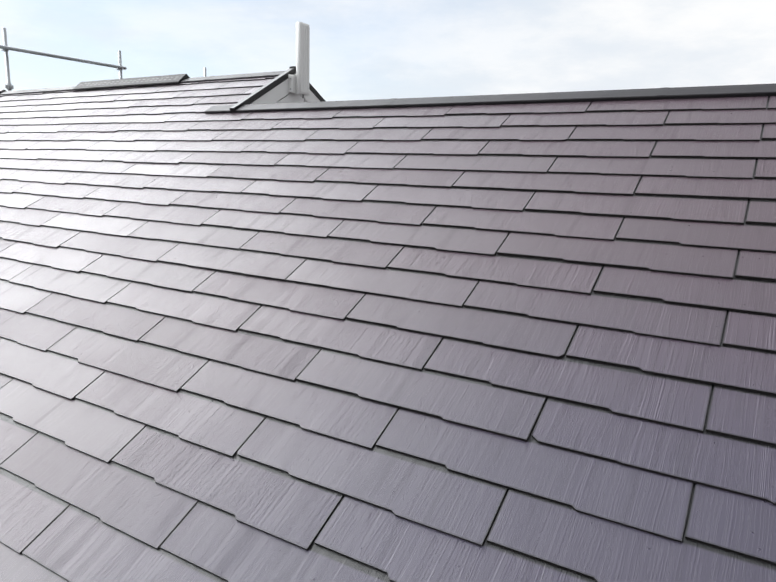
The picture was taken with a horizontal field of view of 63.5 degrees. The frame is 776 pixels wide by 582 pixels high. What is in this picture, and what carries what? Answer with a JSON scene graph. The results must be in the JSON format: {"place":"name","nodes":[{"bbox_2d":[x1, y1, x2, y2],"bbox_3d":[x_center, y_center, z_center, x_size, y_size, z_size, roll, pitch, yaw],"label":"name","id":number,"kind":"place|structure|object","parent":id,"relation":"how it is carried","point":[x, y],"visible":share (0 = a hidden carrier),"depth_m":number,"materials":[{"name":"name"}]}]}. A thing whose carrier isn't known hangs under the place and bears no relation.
{"place":"outdoors","nodes":[
{"label":"outdoors","id":0,"kind":"place"},
{"bbox_2d":[229,66,324,112],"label":"roof trim","id":1,"kind":"structure","parent":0,"point":[266,88],"depth_m":5.54,"materials":[{"name":"metal"}]},
{"bbox_2d":[0,76,775,581],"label":"roof slates","id":2,"kind":"object","parent":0,"point":[518,342],"visible":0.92,"depth_m":2.42,"materials":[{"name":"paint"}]},
{"bbox_2d":[0,71,284,94],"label":"ridge cap","id":3,"kind":"object","parent":2,"relation":"on","point":[237,76],"visible":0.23,"depth_m":6.37,"materials":[{"name":"paint"}]},
{"bbox_2d":[73,74,189,89],"bbox_3d":[-2.875,-2.324,6.997,1.820,0.104,0.223,8,13,31],"label":"ridge ventilator","id":4,"kind":"object","parent":3,"relation":"on","point":[164,79],"visible":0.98,"depth_m":6.88,"materials":[{"name":"paint"}]},
{"bbox_2d":[205,83,775,113],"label":"ridge cap","id":5,"kind":"object","parent":2,"relation":"on","point":[748,90],"visible":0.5,"depth_m":3.96,"materials":[{"name":"paint"}]},
{"bbox_2d":[0,0,775,100],"label":"sky","id":6,"kind":"structure","parent":0,"point":[360,49],"materials":[{"name":"white"}]},
{"label":"ground","id":7,"kind":"structure","parent":0,"visible":0},
{"bbox_2d":[0,28,206,90],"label":"scaffold pipes","id":8,"kind":"object","parent":7,"relation":"on","point":[6,48],"visible":0.17,"depth_m":8.96,"materials":[{"name":"metal"}]},
{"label":"house walls","id":9,"kind":"object","parent":7,"relation":"on","visible":0},
{"bbox_2d":[251,74,319,103],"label":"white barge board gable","id":10,"kind":"structure","parent":9,"relation":"on","point":[278,93],"depth_m":5.69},
{"bbox_2d":[288,22,309,97],"bbox_3d":[-0.812,-2.106,5.737,0.108,0.650,0.188,8,13,31],"label":"flat panel antenna","id":11,"kind":"object","parent":10,"relation":"attached to","point":[298,82],"visible":1,"depth_m":5.71,"materials":[{"name":"white plastic"}]}
]}

